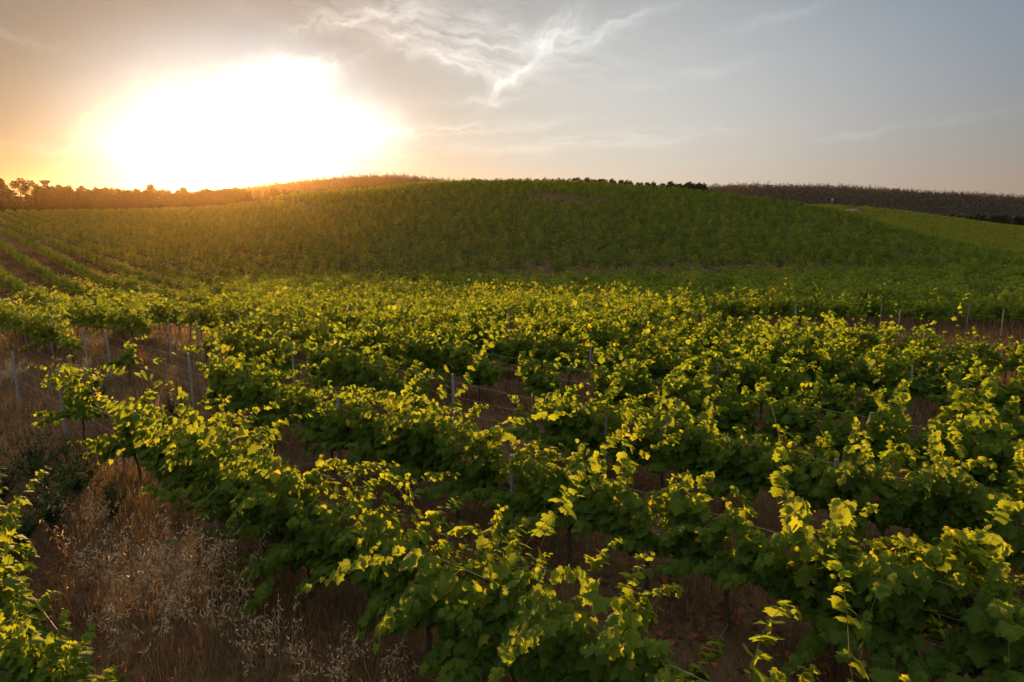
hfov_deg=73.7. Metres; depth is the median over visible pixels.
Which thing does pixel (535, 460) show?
trellis wire
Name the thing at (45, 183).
water tower
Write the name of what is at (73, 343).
grapevine
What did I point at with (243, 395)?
grapevine
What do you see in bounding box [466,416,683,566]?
grapevine
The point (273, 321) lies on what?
grapevine
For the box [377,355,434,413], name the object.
grapevine
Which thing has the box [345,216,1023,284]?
hill vines
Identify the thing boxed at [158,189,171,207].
eucalyptus tree
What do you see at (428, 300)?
grapevine
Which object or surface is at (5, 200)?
eucalyptus tree
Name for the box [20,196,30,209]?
eucalyptus tree
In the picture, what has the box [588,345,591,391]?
trellis post
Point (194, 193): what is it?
pine tree
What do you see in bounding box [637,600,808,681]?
grapevine
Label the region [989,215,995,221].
eucalyptus tree
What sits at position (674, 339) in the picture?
grapevine
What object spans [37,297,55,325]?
grapevine
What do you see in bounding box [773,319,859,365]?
grapevine
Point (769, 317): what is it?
grapevine
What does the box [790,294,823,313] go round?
grapevine
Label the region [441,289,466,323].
grapevine
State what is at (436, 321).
grapevine
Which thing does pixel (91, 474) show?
weed bush
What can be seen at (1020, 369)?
grapevine
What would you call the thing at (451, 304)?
grapevine
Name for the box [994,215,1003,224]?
eucalyptus tree
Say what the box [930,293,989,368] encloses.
grapevine
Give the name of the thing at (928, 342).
grapevine
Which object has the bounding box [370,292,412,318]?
grapevine
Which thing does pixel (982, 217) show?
eucalyptus tree
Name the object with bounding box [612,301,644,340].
grapevine
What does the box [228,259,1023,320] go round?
vines
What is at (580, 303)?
grapevine
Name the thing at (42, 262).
field grass
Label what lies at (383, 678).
oat grass clump
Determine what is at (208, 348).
grapevine
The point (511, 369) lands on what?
trellis wire
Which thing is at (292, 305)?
grapevine
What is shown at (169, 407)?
weed bush
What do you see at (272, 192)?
pine tree
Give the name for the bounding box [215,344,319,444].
grapevine
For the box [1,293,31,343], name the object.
grapevine
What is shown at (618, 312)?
grapevine
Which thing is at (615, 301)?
grapevine
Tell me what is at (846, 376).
grapevine
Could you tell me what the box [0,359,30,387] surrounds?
feather grass tuft
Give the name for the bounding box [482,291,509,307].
grapevine
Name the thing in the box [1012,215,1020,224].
eucalyptus tree
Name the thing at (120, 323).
grapevine
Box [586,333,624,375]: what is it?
grapevine
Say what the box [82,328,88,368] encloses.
trellis post
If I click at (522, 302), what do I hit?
grapevine
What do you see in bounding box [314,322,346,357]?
grapevine
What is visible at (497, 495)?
grapevine
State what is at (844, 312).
grapevine
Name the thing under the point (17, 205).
pine tree
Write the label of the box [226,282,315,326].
grapevine
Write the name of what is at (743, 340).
grapevine
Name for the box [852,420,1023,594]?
grapevine
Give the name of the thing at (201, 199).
pine tree
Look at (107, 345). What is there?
trellis post
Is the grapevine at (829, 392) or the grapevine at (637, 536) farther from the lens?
the grapevine at (829, 392)
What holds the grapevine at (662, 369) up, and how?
on the ground at (416, 640)
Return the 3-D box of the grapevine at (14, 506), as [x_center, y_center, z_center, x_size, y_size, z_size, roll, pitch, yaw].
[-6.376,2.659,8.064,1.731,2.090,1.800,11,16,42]
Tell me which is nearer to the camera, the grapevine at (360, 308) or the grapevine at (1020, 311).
the grapevine at (360, 308)
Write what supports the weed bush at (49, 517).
on the ground at (416, 640)
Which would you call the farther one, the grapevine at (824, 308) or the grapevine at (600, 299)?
the grapevine at (600, 299)
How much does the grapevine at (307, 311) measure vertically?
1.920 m
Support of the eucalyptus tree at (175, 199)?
on the ground at (416, 640)
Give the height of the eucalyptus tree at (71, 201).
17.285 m
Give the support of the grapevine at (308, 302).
on the ground at (416, 640)
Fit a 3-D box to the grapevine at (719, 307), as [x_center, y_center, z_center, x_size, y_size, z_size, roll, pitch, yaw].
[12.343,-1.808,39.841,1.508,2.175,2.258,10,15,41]
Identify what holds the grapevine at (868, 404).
on the ground at (416, 640)
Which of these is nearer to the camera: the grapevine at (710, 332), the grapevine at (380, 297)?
the grapevine at (710, 332)
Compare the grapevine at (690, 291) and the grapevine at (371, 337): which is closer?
the grapevine at (371, 337)
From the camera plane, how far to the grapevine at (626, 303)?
38.74 m
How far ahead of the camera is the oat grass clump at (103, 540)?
9.19 m
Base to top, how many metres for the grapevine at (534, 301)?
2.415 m
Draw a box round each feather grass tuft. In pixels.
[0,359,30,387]
[51,354,91,386]
[79,332,109,349]
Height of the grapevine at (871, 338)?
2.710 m
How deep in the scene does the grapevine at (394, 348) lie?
21.81 m
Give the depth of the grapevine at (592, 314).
27.33 m
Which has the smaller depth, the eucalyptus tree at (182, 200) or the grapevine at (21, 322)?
the grapevine at (21, 322)
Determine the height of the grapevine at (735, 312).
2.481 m
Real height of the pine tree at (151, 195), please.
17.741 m
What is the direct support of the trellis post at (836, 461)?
on the ground at (416, 640)
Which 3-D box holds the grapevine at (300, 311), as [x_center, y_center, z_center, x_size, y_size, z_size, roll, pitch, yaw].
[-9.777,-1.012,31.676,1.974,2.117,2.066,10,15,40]
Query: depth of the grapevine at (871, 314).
39.08 m
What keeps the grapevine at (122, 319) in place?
on the ground at (416, 640)
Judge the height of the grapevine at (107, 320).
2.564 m
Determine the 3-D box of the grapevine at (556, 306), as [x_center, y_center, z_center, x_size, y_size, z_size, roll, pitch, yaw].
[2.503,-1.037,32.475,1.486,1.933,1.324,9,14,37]
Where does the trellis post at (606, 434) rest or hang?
on the ground at (416, 640)
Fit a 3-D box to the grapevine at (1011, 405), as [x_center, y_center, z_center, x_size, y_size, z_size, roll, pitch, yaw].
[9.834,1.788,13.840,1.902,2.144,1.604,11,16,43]
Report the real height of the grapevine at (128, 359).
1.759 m
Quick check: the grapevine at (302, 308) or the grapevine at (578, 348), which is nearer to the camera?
the grapevine at (578, 348)
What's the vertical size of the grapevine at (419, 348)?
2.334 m
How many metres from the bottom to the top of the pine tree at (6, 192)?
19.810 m
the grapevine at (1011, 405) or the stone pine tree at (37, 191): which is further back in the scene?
the stone pine tree at (37, 191)
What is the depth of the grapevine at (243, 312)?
34.83 m
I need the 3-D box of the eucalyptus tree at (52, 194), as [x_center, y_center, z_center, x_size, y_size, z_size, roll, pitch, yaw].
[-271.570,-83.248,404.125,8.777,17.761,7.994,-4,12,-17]
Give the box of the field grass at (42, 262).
[0,238,374,329]
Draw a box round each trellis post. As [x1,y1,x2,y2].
[10,352,20,404]
[47,316,53,355]
[55,369,66,433]
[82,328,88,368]
[104,331,112,378]
[115,401,126,472]
[167,319,171,355]
[187,353,194,409]
[195,321,200,361]
[210,478,218,529]
[291,342,294,382]
[336,397,341,471]
[451,374,455,441]
[510,454,513,538]
[531,359,533,409]
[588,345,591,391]
[604,414,607,476]
[826,458,838,548]
[868,412,873,429]
[906,366,913,414]
[1000,309,1004,337]
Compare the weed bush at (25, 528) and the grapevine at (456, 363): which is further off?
the grapevine at (456, 363)
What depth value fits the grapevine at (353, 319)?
28.43 m
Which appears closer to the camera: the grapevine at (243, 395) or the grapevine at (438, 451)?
the grapevine at (438, 451)
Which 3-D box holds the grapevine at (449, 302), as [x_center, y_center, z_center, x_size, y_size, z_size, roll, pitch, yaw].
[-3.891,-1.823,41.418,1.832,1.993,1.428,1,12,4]
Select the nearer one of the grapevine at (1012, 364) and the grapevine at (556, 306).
the grapevine at (1012, 364)
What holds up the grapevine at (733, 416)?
on the ground at (416, 640)
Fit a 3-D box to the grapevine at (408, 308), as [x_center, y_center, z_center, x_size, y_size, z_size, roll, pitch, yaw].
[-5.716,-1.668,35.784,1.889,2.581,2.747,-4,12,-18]
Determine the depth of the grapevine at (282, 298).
39.36 m
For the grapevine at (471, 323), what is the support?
on the ground at (416, 640)
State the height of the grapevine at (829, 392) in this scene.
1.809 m
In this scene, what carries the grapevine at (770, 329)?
on the ground at (416, 640)
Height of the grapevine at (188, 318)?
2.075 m
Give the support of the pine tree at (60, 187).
on the ground at (416, 640)
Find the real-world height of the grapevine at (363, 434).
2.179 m
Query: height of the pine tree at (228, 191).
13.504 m
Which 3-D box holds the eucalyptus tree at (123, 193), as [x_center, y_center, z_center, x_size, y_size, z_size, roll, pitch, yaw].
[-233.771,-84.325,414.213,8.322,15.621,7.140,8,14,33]
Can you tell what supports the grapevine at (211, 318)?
on the ground at (416, 640)
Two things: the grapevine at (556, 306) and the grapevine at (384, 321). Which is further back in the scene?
the grapevine at (556, 306)
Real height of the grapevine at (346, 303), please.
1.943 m
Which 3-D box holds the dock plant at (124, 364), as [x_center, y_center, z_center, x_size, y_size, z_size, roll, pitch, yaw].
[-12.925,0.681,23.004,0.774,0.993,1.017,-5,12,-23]
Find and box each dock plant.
[116,346,140,371]
[134,345,151,372]
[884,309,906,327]
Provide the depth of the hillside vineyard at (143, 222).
186.32 m
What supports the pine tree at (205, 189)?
on the ground at (416, 640)
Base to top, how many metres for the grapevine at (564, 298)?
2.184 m
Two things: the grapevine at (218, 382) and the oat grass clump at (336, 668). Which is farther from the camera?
the grapevine at (218, 382)
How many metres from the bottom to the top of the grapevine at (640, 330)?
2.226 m
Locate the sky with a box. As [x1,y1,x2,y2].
[0,0,1023,204]
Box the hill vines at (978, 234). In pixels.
[788,201,1023,253]
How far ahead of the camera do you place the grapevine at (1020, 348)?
18.59 m
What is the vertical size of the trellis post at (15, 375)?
1.786 m
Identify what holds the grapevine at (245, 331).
on the ground at (416, 640)
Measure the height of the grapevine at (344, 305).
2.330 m
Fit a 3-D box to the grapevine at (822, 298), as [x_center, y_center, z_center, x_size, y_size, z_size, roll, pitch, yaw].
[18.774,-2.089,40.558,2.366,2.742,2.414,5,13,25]
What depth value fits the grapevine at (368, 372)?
17.58 m
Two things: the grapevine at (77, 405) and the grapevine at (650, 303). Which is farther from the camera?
the grapevine at (650, 303)
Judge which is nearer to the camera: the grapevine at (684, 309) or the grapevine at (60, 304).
the grapevine at (684, 309)
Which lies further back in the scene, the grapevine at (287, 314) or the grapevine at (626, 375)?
the grapevine at (287, 314)
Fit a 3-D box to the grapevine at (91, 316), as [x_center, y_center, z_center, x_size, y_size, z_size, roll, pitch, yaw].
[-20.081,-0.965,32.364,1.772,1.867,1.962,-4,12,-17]
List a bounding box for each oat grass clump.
[37,477,118,544]
[40,501,133,596]
[73,504,175,615]
[83,574,189,671]
[96,514,209,635]
[130,506,249,618]
[143,559,254,660]
[178,524,271,609]
[211,593,305,681]
[284,621,373,681]
[326,630,417,681]
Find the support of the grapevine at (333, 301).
on the ground at (416, 640)
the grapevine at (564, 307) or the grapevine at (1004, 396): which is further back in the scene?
the grapevine at (564, 307)
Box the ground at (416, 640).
[0,184,1023,681]
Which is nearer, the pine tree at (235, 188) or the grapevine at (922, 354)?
the grapevine at (922, 354)
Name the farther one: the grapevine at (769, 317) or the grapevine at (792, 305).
the grapevine at (792, 305)
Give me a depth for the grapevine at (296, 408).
14.52 m
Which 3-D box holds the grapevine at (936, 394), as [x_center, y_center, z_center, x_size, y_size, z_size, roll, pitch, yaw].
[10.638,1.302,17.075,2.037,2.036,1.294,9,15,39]
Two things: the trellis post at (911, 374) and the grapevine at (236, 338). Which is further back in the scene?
the grapevine at (236, 338)
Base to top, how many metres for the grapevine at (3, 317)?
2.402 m
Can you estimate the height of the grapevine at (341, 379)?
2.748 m
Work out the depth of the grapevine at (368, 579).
8.09 m
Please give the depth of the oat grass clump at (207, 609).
7.94 m
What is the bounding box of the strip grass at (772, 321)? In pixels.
[0,287,1023,429]
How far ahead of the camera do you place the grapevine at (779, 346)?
19.08 m
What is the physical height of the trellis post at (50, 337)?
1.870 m
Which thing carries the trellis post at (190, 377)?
on the ground at (416, 640)
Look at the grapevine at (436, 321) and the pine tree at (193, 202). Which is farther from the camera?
the pine tree at (193, 202)
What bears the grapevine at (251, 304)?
on the ground at (416, 640)
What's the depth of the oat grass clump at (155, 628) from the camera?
7.69 m
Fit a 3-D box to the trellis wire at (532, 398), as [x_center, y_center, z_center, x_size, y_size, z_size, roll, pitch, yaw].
[-18.862,-0.893,31.596,69.528,3.301,0.006,10,15,41]
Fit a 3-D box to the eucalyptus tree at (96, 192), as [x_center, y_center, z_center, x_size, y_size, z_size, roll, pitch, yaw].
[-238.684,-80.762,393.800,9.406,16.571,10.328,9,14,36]
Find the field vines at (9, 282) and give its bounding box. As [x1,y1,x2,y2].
[0,221,384,313]
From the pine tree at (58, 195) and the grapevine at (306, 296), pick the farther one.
the pine tree at (58, 195)
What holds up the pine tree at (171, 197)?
on the ground at (416, 640)
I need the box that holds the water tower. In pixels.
[39,180,50,186]
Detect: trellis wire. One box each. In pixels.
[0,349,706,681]
[1,555,97,681]
[4,291,1016,443]
[5,308,985,595]
[9,305,898,500]
[15,311,913,527]
[27,301,911,480]
[28,299,988,458]
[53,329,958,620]
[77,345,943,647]
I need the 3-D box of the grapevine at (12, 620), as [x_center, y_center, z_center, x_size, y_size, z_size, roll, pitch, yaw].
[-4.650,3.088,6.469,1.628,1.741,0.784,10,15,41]
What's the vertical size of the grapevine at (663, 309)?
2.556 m
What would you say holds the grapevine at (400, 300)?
on the ground at (416, 640)
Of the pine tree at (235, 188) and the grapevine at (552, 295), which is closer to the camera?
the grapevine at (552, 295)
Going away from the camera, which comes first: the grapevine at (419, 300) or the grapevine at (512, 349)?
the grapevine at (512, 349)
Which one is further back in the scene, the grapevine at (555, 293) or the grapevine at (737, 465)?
the grapevine at (555, 293)
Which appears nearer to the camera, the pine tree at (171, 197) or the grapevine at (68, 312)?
the grapevine at (68, 312)
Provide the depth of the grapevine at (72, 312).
34.03 m
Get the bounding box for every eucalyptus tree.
[0,178,14,213]
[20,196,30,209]
[28,184,46,210]
[42,186,56,210]
[46,185,60,209]
[60,185,79,209]
[89,186,107,209]
[89,190,101,206]
[115,189,125,208]
[120,189,127,209]
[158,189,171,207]
[171,189,178,207]
[176,190,188,206]
[210,189,219,204]
[216,192,223,205]
[237,189,248,202]
[695,182,703,190]
[979,214,986,220]
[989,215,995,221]
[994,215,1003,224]
[999,214,1007,223]
[1004,217,1010,224]
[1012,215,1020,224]
[1015,216,1023,225]
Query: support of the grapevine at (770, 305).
on the ground at (416, 640)
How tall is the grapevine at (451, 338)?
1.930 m
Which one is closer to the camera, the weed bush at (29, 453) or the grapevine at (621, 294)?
the weed bush at (29, 453)
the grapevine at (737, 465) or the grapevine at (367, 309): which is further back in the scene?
the grapevine at (367, 309)
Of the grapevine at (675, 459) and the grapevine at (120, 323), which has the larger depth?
the grapevine at (120, 323)
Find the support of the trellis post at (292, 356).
on the ground at (416, 640)
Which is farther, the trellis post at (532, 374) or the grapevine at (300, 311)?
the grapevine at (300, 311)
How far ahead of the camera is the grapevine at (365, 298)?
42.39 m
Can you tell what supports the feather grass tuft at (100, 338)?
on the ground at (416, 640)
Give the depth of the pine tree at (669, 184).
338.49 m
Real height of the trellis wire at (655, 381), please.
4.003 m
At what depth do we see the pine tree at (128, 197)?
406.06 m
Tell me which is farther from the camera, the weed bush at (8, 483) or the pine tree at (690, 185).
the pine tree at (690, 185)
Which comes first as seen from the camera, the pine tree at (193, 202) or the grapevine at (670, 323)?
the grapevine at (670, 323)
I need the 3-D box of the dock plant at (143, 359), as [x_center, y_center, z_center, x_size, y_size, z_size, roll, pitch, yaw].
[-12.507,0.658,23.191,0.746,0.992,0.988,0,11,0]
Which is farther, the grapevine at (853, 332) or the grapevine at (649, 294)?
the grapevine at (649, 294)
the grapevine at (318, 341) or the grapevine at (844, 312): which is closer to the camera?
the grapevine at (318, 341)
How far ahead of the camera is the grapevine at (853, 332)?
23.60 m
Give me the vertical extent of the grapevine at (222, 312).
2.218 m
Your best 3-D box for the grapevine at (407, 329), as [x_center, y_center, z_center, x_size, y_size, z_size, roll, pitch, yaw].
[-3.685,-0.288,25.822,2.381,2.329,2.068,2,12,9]
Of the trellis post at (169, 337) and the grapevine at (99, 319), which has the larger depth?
the grapevine at (99, 319)
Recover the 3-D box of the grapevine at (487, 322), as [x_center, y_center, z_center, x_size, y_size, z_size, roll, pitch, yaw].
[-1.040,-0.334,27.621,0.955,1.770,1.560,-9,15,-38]
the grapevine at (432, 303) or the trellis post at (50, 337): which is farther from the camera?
the grapevine at (432, 303)
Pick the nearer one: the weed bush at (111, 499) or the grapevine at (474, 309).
the weed bush at (111, 499)
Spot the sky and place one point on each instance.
(928, 95)
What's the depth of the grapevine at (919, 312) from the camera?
37.63 m
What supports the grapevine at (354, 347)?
on the ground at (416, 640)
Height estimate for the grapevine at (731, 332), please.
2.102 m
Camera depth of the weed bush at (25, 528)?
10.15 m
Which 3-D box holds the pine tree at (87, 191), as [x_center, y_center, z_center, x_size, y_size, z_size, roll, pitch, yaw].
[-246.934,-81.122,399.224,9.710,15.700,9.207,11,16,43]
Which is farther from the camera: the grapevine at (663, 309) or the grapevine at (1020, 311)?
the grapevine at (1020, 311)
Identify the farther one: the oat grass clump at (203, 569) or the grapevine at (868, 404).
the grapevine at (868, 404)
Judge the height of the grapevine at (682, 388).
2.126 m
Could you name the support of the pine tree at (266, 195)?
on the ground at (416, 640)
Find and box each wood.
[165,171,462,199]
[694,182,1023,223]
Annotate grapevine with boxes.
[0,289,32,338]
[0,298,29,337]
[0,466,51,611]
[0,505,61,631]
[0,582,87,681]
[0,619,126,681]
[1,290,57,347]
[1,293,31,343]
[1,301,29,344]
[9,293,68,352]
[18,282,98,355]
[27,355,112,446]
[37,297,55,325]
[40,286,112,335]
[48,291,88,324]
[55,320,85,363]
[57,293,93,333]
[58,293,84,323]
[67,345,194,481]
[69,275,156,343]
[75,302,100,332]
[81,364,324,538]
[85,295,127,336]
[91,278,167,313]
[96,290,133,338]
[97,297,171,347]
[99,384,235,518]
[103,334,147,386]
[104,296,142,343]
[106,420,405,627]
[115,419,299,553]
[119,292,164,327]
[136,418,177,487]
[143,293,169,329]
[144,294,184,329]
[157,294,191,334]
[164,297,196,337]
[169,281,233,338]
[179,291,239,325]
[185,322,216,367]
[190,319,261,422]
[192,301,274,362]
[193,288,227,338]
[203,342,301,430]
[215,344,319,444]
[220,299,249,327]
[221,295,279,323]
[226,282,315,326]
[232,294,268,320]
[237,326,286,367]
[238,290,297,350]
[239,312,255,333]
[243,275,261,306]
[245,303,288,337]
[252,327,310,382]
[253,286,293,321]
[266,287,322,359]
[267,374,374,472]
[271,289,291,314]
[274,296,329,325]
[279,292,306,315]
[280,302,346,352]
[284,310,410,404]
[284,386,323,450]
[293,286,329,317]
[294,297,314,317]
[294,301,327,332]
[295,448,627,681]
[295,454,467,642]
[297,288,325,308]
[297,314,360,401]
[310,289,333,332]
[311,288,356,321]
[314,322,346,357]
[321,321,377,359]
[324,302,376,330]
[327,306,349,331]
[330,344,403,416]
[335,290,358,326]
[336,386,419,477]
[337,295,356,313]
[343,285,373,320]
[347,297,403,340]
[348,368,452,499]
[350,280,396,315]
[351,312,414,372]
[351,314,393,364]
[354,293,378,311]
[357,313,576,518]
[361,299,384,328]
[363,310,407,340]
[365,473,483,678]
[366,290,406,312]
[369,290,401,334]
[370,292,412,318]
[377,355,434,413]
[383,305,444,351]
[386,282,417,320]
[386,313,459,381]
[389,290,416,311]
[393,297,425,329]
[402,299,422,310]
[407,291,442,321]
[407,303,443,330]
[413,292,436,321]
[415,299,472,335]
[417,292,450,310]
[419,289,452,310]
[421,318,449,350]
[422,321,509,393]
[430,292,532,360]
[434,295,451,313]
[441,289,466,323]
[443,300,488,334]
[448,319,475,345]
[449,293,469,309]
[452,297,489,318]
[453,328,517,401]
[460,402,563,531]
[465,281,515,324]
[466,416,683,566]
[470,288,506,318]
[471,313,500,335]
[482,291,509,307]
[482,307,524,378]
[486,290,521,324]
[491,293,513,312]
[496,308,559,343]
[498,352,610,464]
[504,279,530,315]
[507,289,552,323]
[509,550,727,681]
[513,289,564,332]
[513,315,559,375]
[515,288,587,318]
[515,293,543,313]
[515,348,575,401]
[520,306,602,385]
[523,309,587,351]
[530,294,593,339]
[534,294,553,306]
[535,284,567,313]
[537,307,567,327]
[539,284,575,315]
[542,291,622,358]
[551,299,573,322]
[551,378,669,471]
[557,393,717,590]
[558,292,587,320]
[567,332,655,420]
[568,293,605,318]
[571,302,625,343]
[572,294,589,312]
[581,296,598,313]
[584,313,650,366]
[585,289,619,311]
[586,318,692,382]
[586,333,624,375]
[588,293,604,305]
[590,299,626,323]
[594,286,628,318]
[599,286,625,310]
[606,291,635,311]
[609,296,647,344]
[610,287,638,316]
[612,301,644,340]
[619,285,688,330]
[628,287,654,298]
[630,291,658,316]
[630,300,670,341]
[630,396,728,491]
[632,327,666,360]
[632,356,710,430]
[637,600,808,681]
[641,324,700,364]
[641,333,715,385]
[641,485,828,629]
[644,296,685,320]
[645,309,701,345]
[652,287,696,319]
[658,289,687,319]
[668,302,711,336]
[678,286,694,310]
[679,296,705,321]
[679,359,772,450]
[679,396,774,513]
[685,289,705,310]
[689,327,738,374]
[690,317,730,361]
[690,351,775,400]
[691,301,727,336]
[693,292,723,317]
[698,299,789,378]
[702,287,729,314]
[702,314,816,424]
[708,283,753,321]
[708,292,740,319]
[712,284,750,320]
[715,316,789,353]
[716,309,762,342]
[723,289,763,320]
[739,316,810,355]
[739,376,828,446]
[745,289,770,320]
[747,278,786,322]
[751,383,995,681]
[752,319,855,382]
[752,419,861,513]
[761,316,792,335]
[770,296,796,317]
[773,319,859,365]
[774,308,828,348]
[777,283,801,321]
[778,367,855,419]
[790,293,822,318]
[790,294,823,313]
[801,397,897,462]
[801,553,911,681]
[804,333,885,398]
[806,282,848,321]
[809,295,843,321]
[815,297,870,355]
[818,431,997,552]
[830,289,864,320]
[839,500,1023,681]
[840,293,872,318]
[841,374,920,429]
[852,303,905,366]
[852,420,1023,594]
[854,296,890,323]
[855,344,923,406]
[855,353,990,487]
[864,284,906,323]
[876,313,946,366]
[876,326,953,378]
[899,300,935,326]
[911,359,989,421]
[914,288,951,327]
[917,346,985,388]
[922,372,1023,500]
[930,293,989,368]
[943,376,1023,444]
[971,354,1023,432]
[974,287,1009,326]
[982,336,1023,383]
[993,296,1023,328]
[1015,344,1023,383]
[1015,477,1023,521]
[1017,359,1023,411]
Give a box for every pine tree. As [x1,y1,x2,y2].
[0,185,12,211]
[9,178,28,209]
[12,195,21,210]
[20,180,42,208]
[54,184,64,206]
[54,187,63,206]
[60,186,67,208]
[74,186,91,210]
[83,189,93,209]
[100,188,107,208]
[106,189,117,208]
[113,188,124,208]
[124,189,133,208]
[131,188,142,208]
[134,189,144,207]
[140,190,146,208]
[144,183,160,207]
[169,193,177,205]
[177,186,193,206]
[181,191,193,206]
[190,191,195,206]
[192,191,198,205]
[196,188,207,206]
[200,187,208,205]
[205,189,211,205]
[208,190,215,204]
[220,188,229,205]
[225,188,232,201]
[229,190,237,203]
[232,186,239,201]
[254,190,259,201]
[263,190,268,198]
[269,188,274,200]
[667,181,673,193]
[685,182,694,189]
[701,183,709,191]
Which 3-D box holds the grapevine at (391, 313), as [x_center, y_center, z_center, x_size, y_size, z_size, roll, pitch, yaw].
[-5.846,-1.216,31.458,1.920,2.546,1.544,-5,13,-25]
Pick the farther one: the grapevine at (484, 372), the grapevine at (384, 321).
the grapevine at (384, 321)
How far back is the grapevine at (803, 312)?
39.06 m
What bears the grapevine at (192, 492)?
on the ground at (416, 640)
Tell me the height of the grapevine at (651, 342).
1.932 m
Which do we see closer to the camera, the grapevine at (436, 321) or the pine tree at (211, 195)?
the grapevine at (436, 321)
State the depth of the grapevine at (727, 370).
17.60 m
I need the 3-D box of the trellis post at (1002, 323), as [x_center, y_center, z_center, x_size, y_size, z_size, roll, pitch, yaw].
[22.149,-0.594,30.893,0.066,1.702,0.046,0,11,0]
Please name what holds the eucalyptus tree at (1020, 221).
on the ground at (416, 640)
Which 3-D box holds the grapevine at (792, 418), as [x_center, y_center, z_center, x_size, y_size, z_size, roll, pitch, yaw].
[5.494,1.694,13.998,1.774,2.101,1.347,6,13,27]
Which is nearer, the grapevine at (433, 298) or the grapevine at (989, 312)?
the grapevine at (989, 312)
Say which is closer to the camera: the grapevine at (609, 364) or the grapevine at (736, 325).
the grapevine at (609, 364)
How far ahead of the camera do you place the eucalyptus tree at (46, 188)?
401.99 m
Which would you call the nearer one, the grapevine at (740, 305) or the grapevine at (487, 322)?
the grapevine at (487, 322)
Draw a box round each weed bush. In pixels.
[0,431,73,478]
[0,450,37,503]
[0,482,59,560]
[3,458,93,527]
[21,435,127,496]
[85,379,112,394]
[92,475,130,519]
[157,393,189,414]
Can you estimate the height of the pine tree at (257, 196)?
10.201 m
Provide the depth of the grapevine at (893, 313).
38.46 m
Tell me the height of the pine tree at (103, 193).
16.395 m
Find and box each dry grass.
[0,327,1023,475]
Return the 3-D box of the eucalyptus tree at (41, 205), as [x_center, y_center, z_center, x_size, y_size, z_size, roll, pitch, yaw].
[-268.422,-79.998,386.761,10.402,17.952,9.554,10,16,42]
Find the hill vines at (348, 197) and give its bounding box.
[270,177,1023,260]
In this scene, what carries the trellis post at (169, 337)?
on the ground at (416, 640)
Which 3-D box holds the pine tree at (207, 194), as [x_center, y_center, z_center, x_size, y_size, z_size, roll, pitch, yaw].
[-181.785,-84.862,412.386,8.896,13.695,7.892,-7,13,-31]
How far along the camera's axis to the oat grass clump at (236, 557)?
8.83 m
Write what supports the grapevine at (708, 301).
on the ground at (416, 640)
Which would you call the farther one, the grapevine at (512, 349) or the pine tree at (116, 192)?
the pine tree at (116, 192)
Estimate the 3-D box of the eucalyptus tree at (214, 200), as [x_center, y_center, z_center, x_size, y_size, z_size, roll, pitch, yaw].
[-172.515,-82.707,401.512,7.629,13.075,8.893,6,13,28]
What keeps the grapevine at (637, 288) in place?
on the ground at (416, 640)
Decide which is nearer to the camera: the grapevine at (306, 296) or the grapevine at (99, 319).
the grapevine at (99, 319)
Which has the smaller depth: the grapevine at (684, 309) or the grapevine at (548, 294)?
the grapevine at (684, 309)
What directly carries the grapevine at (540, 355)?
on the ground at (416, 640)
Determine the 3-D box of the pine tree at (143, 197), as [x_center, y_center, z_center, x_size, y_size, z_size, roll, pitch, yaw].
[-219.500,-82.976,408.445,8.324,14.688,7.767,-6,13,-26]
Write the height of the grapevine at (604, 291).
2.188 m
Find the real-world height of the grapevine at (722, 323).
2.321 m
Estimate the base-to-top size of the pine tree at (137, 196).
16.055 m
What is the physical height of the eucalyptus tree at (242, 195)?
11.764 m
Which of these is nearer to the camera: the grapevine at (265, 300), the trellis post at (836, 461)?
the trellis post at (836, 461)
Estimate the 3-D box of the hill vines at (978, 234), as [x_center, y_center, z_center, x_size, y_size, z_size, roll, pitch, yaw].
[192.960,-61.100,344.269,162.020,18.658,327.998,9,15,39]
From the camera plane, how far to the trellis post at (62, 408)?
16.34 m
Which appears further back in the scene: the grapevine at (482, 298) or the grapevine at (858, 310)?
the grapevine at (858, 310)
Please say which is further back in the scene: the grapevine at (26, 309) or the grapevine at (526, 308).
the grapevine at (526, 308)
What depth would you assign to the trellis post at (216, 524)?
11.10 m
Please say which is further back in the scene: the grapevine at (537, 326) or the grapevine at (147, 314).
the grapevine at (147, 314)
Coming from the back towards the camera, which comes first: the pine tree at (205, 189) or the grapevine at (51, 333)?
the pine tree at (205, 189)
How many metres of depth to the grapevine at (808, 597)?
7.13 m
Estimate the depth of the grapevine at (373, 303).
37.17 m
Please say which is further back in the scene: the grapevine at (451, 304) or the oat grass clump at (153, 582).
the grapevine at (451, 304)
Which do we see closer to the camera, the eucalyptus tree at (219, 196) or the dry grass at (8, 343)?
the dry grass at (8, 343)
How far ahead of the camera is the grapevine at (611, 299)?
41.11 m
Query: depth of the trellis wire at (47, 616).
6.72 m
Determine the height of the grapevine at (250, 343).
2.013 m
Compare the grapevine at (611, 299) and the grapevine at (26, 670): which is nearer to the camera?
the grapevine at (26, 670)
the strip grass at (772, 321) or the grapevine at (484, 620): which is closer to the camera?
the grapevine at (484, 620)
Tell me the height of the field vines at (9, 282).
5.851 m
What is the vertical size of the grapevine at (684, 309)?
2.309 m
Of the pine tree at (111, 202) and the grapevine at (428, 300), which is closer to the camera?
the grapevine at (428, 300)
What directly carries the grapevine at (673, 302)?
on the ground at (416, 640)

